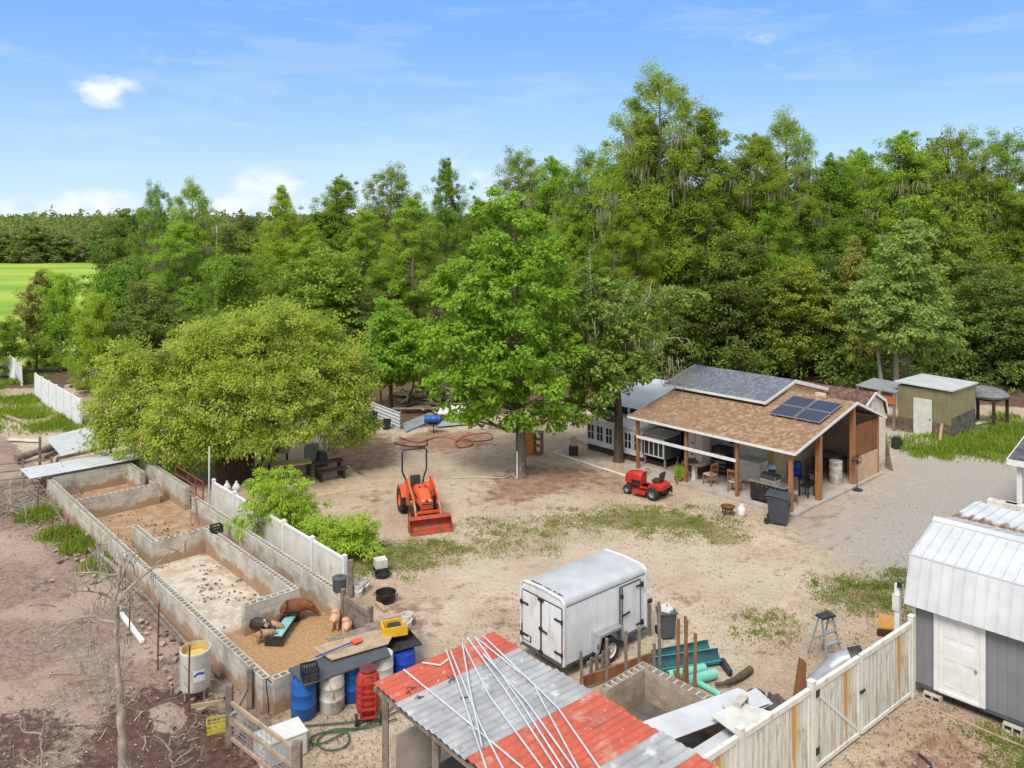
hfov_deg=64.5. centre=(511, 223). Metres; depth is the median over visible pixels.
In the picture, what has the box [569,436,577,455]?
garden stove
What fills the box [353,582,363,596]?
bucket
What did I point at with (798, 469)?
dark drum
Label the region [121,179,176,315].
cypress tree
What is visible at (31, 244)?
tree
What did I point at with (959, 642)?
door
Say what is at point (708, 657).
half pipe
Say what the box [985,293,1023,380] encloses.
oak tree
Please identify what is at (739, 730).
fence post
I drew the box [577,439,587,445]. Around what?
edging plank
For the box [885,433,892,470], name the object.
grey board
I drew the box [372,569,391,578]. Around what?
black pot
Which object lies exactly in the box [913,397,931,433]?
door
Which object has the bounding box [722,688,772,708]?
metal sheet
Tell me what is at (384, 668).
drum
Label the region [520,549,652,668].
cargo trailer
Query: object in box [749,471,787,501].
gas grill
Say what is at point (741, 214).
oak tree
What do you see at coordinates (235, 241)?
tree
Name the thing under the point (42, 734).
dead tree
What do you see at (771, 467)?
toy stroller
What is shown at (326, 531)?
shrub
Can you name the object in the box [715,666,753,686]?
branch log
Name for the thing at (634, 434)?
window
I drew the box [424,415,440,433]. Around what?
blue barrel
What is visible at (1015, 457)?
porch
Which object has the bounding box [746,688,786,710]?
tarp
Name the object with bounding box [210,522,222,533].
milk crate
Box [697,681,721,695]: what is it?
mint pipe
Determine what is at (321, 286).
broadleaf tree
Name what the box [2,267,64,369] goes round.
young cypress tree
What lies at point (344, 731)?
garden hose
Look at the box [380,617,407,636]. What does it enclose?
tool caddy
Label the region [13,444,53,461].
log
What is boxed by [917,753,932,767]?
bent pipe
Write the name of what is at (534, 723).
conduit
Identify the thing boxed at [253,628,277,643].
pig
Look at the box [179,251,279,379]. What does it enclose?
oak tree
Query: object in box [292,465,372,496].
concrete slab
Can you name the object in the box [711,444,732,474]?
tool chest
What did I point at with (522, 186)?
cypress tree
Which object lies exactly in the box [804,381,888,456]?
storage shed
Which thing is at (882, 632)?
timber
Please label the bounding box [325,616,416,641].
work plank
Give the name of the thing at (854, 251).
young cypress tree
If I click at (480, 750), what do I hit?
conduit
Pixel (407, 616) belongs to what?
bucket
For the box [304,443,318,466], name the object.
grey locker
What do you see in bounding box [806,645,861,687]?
culvert pipe
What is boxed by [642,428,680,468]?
rabbit hutch
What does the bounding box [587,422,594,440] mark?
window
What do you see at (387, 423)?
black bin
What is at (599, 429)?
window
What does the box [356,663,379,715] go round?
drum
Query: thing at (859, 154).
cypress tree
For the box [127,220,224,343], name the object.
cypress tree
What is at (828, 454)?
black cover
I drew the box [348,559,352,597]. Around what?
wood post
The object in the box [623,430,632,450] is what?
window
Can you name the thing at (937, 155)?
broadleaf tree
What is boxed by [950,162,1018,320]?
cypress tree
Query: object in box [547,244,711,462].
yard oak tree
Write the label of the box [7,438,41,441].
plank
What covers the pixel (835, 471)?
white barrel
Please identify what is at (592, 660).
pallet
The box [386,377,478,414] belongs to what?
scrap heap
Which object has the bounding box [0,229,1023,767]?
ground
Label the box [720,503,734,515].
fire pit
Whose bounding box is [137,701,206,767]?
dead tree
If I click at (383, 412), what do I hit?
tin fence
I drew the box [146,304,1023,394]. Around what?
undergrowth
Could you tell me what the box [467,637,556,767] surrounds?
conduit
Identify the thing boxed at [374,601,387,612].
pale board
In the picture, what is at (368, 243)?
cypress tree
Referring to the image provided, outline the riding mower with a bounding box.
[623,468,672,500]
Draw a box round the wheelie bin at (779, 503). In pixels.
[764,489,792,524]
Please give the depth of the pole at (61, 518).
31.50 m
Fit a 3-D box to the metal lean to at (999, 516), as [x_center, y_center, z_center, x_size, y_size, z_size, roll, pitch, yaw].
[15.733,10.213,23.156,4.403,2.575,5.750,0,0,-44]
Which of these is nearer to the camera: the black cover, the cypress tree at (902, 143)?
the black cover
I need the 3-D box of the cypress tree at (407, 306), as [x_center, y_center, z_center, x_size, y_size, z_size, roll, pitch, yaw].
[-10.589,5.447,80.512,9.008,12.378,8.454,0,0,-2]
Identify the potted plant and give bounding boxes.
[670,463,683,484]
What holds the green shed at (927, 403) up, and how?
on the ground at (862, 525)
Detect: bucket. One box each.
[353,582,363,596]
[359,577,368,591]
[401,611,412,627]
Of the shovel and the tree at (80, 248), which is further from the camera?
the tree at (80, 248)
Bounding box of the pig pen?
[40,458,346,715]
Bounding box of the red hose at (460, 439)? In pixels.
[399,433,492,447]
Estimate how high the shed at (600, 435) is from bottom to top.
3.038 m
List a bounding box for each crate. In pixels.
[206,714,224,735]
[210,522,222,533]
[300,660,319,683]
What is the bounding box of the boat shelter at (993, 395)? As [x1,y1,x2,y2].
[976,385,1009,426]
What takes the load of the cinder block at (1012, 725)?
on the ground at (862, 525)
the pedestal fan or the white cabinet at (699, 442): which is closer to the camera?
the pedestal fan
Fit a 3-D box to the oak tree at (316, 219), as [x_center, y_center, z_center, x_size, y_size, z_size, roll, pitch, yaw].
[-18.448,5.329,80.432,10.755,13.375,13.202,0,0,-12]
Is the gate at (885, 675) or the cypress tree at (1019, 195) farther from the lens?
the cypress tree at (1019, 195)
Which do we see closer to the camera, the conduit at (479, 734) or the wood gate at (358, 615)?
the conduit at (479, 734)
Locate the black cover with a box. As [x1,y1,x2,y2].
[823,450,840,458]
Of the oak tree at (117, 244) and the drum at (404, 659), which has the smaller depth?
the drum at (404, 659)
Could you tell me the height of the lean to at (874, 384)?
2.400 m
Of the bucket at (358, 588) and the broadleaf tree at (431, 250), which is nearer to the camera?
the bucket at (358, 588)
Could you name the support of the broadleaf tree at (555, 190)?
on the ground at (862, 525)
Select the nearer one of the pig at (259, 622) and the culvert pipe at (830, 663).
the culvert pipe at (830, 663)
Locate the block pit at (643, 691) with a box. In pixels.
[599,661,725,748]
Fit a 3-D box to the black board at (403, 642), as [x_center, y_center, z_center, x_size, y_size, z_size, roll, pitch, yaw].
[-2.948,10.780,20.900,1.000,0.050,0.860,0,0,-30]
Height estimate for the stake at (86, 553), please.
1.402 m
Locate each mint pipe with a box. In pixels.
[666,663,706,676]
[689,668,717,685]
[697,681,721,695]
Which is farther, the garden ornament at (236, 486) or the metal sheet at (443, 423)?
the metal sheet at (443, 423)
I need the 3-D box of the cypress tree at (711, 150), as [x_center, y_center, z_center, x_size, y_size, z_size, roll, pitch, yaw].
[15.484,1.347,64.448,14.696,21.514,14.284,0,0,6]
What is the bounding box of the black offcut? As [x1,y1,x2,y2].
[720,658,731,676]
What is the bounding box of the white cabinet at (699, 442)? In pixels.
[688,432,709,474]
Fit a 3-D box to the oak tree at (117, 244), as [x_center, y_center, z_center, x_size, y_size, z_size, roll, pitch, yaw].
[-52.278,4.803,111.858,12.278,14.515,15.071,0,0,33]
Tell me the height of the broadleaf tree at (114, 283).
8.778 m
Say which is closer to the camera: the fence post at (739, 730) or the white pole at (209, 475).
the fence post at (739, 730)
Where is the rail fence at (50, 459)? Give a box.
[0,456,52,486]
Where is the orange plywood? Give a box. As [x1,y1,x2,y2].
[878,614,893,630]
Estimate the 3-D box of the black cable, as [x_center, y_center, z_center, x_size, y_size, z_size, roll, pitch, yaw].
[-5.651,11.013,18.826,0.076,0.859,0.198,0,0,-44]
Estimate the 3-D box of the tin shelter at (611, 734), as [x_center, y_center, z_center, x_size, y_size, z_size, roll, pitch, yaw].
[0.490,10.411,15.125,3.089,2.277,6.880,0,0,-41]
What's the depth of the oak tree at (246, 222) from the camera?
82.77 m
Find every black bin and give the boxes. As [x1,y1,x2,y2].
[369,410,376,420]
[382,418,391,429]
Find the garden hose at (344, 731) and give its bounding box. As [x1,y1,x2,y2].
[271,707,397,750]
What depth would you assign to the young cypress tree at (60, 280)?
62.84 m
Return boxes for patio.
[623,459,883,517]
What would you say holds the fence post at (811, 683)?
on the ground at (862, 525)
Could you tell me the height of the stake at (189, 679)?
1.618 m
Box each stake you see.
[37,489,38,525]
[51,510,53,537]
[67,518,68,555]
[85,533,86,571]
[129,580,130,630]
[157,603,159,670]
[188,645,190,711]
[516,451,517,477]
[579,651,583,684]
[605,638,607,682]
[624,630,627,671]
[637,625,640,663]
[652,643,655,666]
[657,601,660,669]
[676,618,679,679]
[682,619,688,682]
[684,616,688,683]
[693,633,696,687]
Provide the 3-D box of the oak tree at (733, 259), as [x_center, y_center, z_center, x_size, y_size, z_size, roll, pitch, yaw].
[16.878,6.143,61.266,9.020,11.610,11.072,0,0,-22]
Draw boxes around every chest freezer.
[253,717,307,767]
[739,455,768,481]
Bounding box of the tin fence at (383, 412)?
[368,402,400,429]
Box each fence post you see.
[734,723,744,767]
[806,678,816,767]
[907,613,915,697]
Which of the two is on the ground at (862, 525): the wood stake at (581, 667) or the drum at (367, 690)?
the wood stake at (581, 667)
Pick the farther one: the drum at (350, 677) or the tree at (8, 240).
the tree at (8, 240)
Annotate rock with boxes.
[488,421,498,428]
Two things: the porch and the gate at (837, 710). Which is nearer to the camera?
the gate at (837, 710)
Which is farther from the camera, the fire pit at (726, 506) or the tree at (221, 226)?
the tree at (221, 226)
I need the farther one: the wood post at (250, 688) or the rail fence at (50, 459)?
the rail fence at (50, 459)
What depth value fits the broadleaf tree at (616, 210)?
82.23 m
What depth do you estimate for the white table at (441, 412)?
47.28 m
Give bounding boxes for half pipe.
[650,647,725,671]
[651,639,709,655]
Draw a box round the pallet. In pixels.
[586,648,610,672]
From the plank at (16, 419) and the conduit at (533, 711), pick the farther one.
the plank at (16, 419)
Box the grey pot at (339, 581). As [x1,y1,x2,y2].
[332,574,346,592]
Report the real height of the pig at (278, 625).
0.309 m
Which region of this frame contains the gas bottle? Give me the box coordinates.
[737,503,745,516]
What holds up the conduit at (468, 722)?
on the tin shelter at (611, 734)
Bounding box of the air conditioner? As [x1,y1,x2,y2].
[891,436,902,448]
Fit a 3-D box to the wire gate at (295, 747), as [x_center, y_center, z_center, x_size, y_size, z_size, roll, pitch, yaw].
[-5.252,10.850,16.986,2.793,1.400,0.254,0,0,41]
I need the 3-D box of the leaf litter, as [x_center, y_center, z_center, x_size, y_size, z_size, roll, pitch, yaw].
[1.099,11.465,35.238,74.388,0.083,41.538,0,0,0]
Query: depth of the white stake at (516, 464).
36.64 m
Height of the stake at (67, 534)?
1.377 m
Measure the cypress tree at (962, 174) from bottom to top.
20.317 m
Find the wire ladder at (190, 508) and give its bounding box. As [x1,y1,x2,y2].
[188,490,197,525]
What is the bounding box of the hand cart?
[355,674,381,726]
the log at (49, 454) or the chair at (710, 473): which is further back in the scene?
the log at (49, 454)
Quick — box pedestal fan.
[851,456,862,491]
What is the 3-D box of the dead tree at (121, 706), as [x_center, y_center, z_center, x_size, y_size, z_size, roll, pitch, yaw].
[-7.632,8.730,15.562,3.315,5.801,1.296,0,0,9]
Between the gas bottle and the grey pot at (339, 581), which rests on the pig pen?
the grey pot at (339, 581)
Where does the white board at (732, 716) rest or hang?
on the metal sheet at (683, 721)
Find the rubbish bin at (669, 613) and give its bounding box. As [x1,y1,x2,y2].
[655,603,677,638]
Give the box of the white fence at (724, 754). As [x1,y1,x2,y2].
[701,735,737,767]
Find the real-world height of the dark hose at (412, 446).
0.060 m
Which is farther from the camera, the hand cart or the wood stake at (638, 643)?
the wood stake at (638, 643)
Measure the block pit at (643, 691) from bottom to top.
0.900 m
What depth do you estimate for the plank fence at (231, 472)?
35.47 m
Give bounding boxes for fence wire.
[38,497,188,684]
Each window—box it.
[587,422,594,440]
[595,424,603,443]
[604,426,613,445]
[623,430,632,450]
[633,433,642,453]
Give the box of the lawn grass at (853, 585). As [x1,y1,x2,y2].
[339,501,1023,767]
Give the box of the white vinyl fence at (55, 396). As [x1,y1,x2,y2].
[34,373,81,424]
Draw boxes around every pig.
[249,617,272,628]
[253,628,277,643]
[270,619,284,628]
[280,598,318,618]
[330,608,339,630]
[342,617,351,632]
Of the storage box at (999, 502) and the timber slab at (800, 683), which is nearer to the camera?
the timber slab at (800, 683)
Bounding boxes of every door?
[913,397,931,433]
[939,615,979,703]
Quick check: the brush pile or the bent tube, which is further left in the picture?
the brush pile
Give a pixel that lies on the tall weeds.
(967, 442)
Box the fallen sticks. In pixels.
[6,514,244,767]
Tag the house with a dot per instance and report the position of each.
(782, 424)
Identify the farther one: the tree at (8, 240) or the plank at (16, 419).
the tree at (8, 240)
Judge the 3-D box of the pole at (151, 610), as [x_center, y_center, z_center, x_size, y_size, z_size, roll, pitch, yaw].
[-10.993,11.449,24.293,0.180,0.159,6.004,0,0,-43]
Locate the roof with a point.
(63, 444)
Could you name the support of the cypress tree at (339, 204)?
on the ground at (862, 525)
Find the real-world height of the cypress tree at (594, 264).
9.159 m
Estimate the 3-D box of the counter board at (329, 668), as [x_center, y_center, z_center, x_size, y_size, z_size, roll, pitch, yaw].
[-4.074,10.592,19.609,2.395,0.045,0.937,0,0,-36]
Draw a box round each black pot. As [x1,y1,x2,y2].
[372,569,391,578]
[373,587,397,604]
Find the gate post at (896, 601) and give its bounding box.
[892,582,901,629]
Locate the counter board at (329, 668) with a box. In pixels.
[289,645,390,686]
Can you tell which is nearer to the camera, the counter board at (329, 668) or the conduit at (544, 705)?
the conduit at (544, 705)
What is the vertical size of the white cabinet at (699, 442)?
1.850 m
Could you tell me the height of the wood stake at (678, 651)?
2.126 m
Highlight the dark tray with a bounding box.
[688,458,697,463]
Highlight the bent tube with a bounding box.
[422,659,447,665]
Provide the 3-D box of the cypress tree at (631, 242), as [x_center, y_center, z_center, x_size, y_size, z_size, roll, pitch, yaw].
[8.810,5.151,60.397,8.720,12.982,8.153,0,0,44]
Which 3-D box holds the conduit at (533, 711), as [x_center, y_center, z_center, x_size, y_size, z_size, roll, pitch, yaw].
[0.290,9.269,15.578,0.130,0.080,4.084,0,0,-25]
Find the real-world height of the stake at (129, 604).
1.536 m
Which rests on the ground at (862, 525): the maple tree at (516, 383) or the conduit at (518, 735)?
the maple tree at (516, 383)
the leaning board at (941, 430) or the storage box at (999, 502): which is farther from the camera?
the leaning board at (941, 430)
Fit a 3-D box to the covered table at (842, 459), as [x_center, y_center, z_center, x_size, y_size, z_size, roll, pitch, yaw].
[14.449,10.995,36.824,1.400,0.770,1.100,0,0,-42]
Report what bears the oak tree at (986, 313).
on the ground at (862, 525)
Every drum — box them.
[290,675,316,721]
[319,674,344,714]
[344,668,359,703]
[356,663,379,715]
[372,648,393,679]
[393,647,415,673]
[794,460,801,478]
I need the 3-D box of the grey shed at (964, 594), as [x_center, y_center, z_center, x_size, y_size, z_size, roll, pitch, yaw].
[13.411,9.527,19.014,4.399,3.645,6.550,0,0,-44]
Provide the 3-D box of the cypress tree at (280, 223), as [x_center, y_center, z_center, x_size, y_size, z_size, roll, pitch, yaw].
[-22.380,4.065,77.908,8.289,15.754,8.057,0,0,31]
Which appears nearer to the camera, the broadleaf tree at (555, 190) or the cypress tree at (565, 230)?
the cypress tree at (565, 230)
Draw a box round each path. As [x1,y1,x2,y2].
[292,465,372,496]
[885,428,946,444]
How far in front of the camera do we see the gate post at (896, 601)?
19.99 m
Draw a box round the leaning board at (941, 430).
[938,423,942,439]
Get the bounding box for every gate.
[175,465,203,500]
[225,683,302,767]
[340,588,372,629]
[816,655,859,767]
[858,622,910,733]
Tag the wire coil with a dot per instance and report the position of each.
(235, 711)
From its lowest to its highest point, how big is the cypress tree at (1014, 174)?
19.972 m
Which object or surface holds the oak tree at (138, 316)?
on the ground at (862, 525)
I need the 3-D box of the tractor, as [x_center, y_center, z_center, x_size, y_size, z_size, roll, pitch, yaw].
[-3.474,10.316,31.526,1.640,2.421,3.225,0,0,-20]
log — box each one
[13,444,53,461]
[41,449,58,461]
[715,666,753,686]
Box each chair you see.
[703,462,718,486]
[727,469,741,491]
[786,476,797,504]
[798,470,814,498]
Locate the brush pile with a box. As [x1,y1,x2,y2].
[0,460,97,531]
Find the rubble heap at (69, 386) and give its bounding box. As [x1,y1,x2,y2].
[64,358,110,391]
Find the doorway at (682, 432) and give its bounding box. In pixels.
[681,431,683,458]
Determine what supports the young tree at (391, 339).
on the ground at (862, 525)
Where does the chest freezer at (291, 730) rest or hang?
on the ground at (862, 525)
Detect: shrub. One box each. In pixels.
[223,465,335,541]
[294,511,388,561]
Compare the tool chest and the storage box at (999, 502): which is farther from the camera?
the tool chest
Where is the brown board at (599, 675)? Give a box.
[583,652,651,686]
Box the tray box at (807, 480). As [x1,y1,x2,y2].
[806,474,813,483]
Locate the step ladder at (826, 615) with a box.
[807,611,840,657]
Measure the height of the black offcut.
0.259 m
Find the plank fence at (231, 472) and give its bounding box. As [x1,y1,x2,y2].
[214,448,256,486]
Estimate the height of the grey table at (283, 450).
0.950 m
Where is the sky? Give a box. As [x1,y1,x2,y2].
[0,0,1023,218]
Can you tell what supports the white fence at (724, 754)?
on the ground at (862, 525)
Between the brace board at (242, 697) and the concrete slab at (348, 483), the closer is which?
the brace board at (242, 697)
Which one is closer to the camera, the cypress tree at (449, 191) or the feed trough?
the feed trough
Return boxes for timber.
[191,699,223,708]
[877,629,891,636]
[921,703,1023,747]
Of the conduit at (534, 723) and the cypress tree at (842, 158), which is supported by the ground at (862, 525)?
the cypress tree at (842, 158)
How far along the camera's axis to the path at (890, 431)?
44.01 m
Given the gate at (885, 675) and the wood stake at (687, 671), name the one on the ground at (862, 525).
the wood stake at (687, 671)
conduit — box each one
[403,669,523,767]
[445,649,486,767]
[450,650,503,767]
[461,642,482,746]
[464,645,543,767]
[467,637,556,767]
[474,636,563,767]
[476,637,578,767]
[483,636,600,767]
[483,653,574,767]
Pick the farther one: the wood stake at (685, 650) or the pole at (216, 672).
the pole at (216, 672)
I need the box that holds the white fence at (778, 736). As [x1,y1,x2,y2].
[745,688,810,767]
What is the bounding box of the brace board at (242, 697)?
[234,689,247,716]
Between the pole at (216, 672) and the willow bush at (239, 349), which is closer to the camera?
the pole at (216, 672)
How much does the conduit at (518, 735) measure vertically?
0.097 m
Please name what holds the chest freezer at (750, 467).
on the patio
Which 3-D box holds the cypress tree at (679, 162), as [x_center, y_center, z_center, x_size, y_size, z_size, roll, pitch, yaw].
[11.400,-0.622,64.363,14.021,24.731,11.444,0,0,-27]
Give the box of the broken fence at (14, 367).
[0,355,22,385]
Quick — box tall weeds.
[0,371,1023,578]
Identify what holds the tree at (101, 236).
on the ground at (862, 525)
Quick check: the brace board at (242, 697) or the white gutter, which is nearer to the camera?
the brace board at (242, 697)
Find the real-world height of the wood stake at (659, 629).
2.287 m
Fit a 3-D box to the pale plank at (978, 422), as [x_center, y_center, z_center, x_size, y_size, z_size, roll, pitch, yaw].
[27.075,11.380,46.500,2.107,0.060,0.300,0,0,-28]
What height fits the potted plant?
1.003 m
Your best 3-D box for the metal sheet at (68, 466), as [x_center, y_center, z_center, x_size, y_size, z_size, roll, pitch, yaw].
[-18.660,10.483,35.573,4.791,0.050,1.900,0,0,-41]
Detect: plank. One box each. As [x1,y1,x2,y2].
[2,413,29,425]
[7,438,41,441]
[312,630,392,660]
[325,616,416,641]
[363,615,413,625]
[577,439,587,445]
[976,419,996,424]
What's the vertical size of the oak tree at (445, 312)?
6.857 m
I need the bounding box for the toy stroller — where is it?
[766,463,776,472]
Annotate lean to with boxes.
[856,378,901,430]
[951,501,1023,532]
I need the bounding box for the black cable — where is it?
[266,679,271,715]
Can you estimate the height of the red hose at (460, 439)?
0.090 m
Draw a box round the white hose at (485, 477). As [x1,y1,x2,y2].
[452,474,516,478]
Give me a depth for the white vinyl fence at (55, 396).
49.11 m
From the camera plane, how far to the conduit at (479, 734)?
15.91 m
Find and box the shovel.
[315,638,362,657]
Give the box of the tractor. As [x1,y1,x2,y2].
[396,447,453,536]
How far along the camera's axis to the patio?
35.09 m
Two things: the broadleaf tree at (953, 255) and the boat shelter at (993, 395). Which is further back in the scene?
the broadleaf tree at (953, 255)
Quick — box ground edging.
[552,451,624,476]
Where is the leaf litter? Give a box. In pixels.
[0,402,1022,767]
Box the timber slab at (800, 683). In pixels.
[793,657,806,695]
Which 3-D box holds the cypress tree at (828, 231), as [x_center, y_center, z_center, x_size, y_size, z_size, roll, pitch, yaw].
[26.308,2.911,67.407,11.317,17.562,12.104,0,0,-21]
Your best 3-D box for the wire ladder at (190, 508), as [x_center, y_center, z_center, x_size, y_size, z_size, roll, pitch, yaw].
[-12.228,10.901,31.089,0.252,1.217,0.707,0,0,-33]
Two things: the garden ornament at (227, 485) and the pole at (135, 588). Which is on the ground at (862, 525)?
the garden ornament at (227, 485)
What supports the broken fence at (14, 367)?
on the ground at (862, 525)
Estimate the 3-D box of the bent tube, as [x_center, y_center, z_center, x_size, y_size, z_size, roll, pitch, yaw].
[-1.631,9.372,17.281,0.557,0.055,0.200,0,0,-7]
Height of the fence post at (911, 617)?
2.020 m
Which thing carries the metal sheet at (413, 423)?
on the ground at (862, 525)
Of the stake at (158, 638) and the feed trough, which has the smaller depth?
the stake at (158, 638)
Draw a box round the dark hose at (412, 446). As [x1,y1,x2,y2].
[394,439,427,446]
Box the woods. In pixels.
[0,205,478,246]
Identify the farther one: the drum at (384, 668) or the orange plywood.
the orange plywood
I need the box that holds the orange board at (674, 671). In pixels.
[673,670,681,680]
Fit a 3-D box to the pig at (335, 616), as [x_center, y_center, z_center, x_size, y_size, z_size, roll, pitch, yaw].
[-5.050,11.257,23.192,0.288,0.451,0.969,0,0,-8]
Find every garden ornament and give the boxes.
[223,481,230,489]
[232,481,240,495]
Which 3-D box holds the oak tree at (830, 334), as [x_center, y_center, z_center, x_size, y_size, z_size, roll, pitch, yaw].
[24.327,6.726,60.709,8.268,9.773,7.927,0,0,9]
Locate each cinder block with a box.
[733,693,748,708]
[923,689,942,704]
[1002,720,1023,737]
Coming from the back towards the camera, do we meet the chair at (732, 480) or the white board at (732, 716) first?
the chair at (732, 480)
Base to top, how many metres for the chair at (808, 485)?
0.992 m
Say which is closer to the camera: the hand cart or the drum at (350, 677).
the hand cart
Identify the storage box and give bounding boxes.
[987,497,1017,510]
[1007,500,1023,510]
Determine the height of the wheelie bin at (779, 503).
1.149 m
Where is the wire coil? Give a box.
[229,710,241,726]
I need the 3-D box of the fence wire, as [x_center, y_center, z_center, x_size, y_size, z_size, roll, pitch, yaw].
[-12.734,10.604,25.056,0.261,1.116,15.563,0,0,-42]
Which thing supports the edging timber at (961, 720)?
on the ground at (862, 525)
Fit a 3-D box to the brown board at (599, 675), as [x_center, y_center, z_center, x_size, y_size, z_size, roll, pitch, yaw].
[2.663,11.250,20.452,2.302,0.260,0.050,0,0,-31]
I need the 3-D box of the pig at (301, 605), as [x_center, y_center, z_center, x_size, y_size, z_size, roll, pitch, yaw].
[-6.263,11.180,23.567,1.274,0.592,0.379,0,0,-20]
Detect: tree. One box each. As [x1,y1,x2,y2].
[0,231,18,262]
[0,320,38,376]
[0,692,82,767]
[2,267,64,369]
[4,223,58,263]
[26,270,83,371]
[35,527,188,767]
[39,233,80,262]
[63,290,117,394]
[68,260,157,370]
[69,206,188,304]
[69,228,109,262]
[94,228,127,263]
[97,276,198,378]
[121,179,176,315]
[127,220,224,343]
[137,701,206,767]
[154,174,222,305]
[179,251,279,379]
[200,224,241,260]
[205,213,274,310]
[222,227,244,254]
[226,252,280,313]
[236,184,303,295]
[246,218,304,254]
[247,218,309,288]
[248,246,415,368]
[250,238,293,304]
[273,222,341,301]
[291,210,375,296]
[301,174,381,287]
[332,287,402,370]
[337,209,398,292]
[343,160,440,307]
[356,297,444,409]
[366,196,446,318]
[375,217,444,321]
[379,210,450,318]
[401,157,478,337]
[414,184,595,478]
[429,287,494,361]
[439,195,507,320]
[456,226,524,308]
[486,144,553,338]
[502,167,586,240]
[503,155,587,311]
[538,199,601,334]
[547,143,617,285]
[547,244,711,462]
[563,256,612,338]
[574,109,705,322]
[577,56,754,370]
[577,161,691,290]
[583,207,683,378]
[625,106,813,370]
[648,284,723,370]
[669,229,799,375]
[689,132,834,324]
[712,181,812,317]
[715,182,816,371]
[737,256,847,379]
[741,104,834,332]
[786,151,889,348]
[786,249,892,376]
[811,147,924,353]
[811,154,899,253]
[825,129,984,365]
[825,233,889,386]
[838,217,969,408]
[860,131,1004,325]
[894,212,1013,368]
[908,123,1021,282]
[931,260,1023,384]
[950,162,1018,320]
[957,125,1023,311]
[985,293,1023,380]
[986,176,1023,311]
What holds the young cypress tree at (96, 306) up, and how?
on the ground at (862, 525)
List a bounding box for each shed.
[586,377,680,466]
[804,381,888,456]
[894,373,978,436]
[904,516,1023,725]
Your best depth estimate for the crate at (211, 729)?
18.30 m
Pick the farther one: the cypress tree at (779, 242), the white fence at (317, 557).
the cypress tree at (779, 242)
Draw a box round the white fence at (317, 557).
[212,478,347,591]
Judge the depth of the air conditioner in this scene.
41.31 m
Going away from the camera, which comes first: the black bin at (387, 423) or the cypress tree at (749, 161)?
the black bin at (387, 423)
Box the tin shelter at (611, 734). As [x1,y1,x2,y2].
[374,632,718,767]
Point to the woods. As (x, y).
(73, 225)
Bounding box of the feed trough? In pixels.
[265,612,299,646]
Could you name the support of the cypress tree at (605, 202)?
on the ground at (862, 525)
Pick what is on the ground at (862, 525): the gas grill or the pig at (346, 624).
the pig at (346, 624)
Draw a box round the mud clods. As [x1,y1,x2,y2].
[100,510,264,627]
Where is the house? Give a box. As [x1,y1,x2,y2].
[627,364,886,511]
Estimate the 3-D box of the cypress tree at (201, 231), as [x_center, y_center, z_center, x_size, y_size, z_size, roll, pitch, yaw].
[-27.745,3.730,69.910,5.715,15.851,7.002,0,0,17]
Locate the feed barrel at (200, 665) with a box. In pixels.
[179,640,211,701]
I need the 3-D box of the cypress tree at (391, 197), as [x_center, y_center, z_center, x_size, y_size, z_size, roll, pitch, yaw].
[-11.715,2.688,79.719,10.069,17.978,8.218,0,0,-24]
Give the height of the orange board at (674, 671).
0.300 m
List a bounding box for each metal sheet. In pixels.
[20,450,147,478]
[401,412,433,431]
[437,420,464,426]
[643,688,770,738]
[693,728,734,755]
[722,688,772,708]
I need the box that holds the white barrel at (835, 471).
[829,459,842,484]
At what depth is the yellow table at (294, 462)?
36.61 m
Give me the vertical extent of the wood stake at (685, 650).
2.175 m
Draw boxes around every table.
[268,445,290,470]
[271,458,311,477]
[437,405,465,417]
[682,462,706,479]
[811,455,848,473]
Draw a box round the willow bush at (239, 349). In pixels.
[72,293,387,479]
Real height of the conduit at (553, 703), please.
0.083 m
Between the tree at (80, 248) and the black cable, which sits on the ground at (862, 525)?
the tree at (80, 248)
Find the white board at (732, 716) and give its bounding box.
[711,704,769,733]
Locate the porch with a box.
[1006,437,1023,503]
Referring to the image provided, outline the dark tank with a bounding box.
[315,450,327,466]
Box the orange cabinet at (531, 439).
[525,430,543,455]
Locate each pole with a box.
[49,500,95,549]
[64,524,110,571]
[91,547,146,599]
[113,573,183,645]
[139,588,222,678]
[208,446,209,503]
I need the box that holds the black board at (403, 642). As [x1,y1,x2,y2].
[386,630,421,652]
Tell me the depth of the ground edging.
38.53 m
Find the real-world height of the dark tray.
0.140 m
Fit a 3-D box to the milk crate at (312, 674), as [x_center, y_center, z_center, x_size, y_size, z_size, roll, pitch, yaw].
[-4.700,10.418,18.840,0.382,0.305,0.355,0,0,-25]
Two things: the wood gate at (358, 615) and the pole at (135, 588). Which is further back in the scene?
the pole at (135, 588)
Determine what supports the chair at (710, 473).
on the patio
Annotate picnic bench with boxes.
[312,457,347,482]
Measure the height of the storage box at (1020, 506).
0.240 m
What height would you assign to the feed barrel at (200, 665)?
1.160 m
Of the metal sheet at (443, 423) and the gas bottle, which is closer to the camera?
the gas bottle
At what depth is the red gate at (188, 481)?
32.57 m
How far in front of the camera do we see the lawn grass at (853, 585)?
28.05 m
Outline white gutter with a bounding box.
[113,607,144,643]
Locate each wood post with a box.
[247,667,252,709]
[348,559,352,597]
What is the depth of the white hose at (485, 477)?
36.55 m

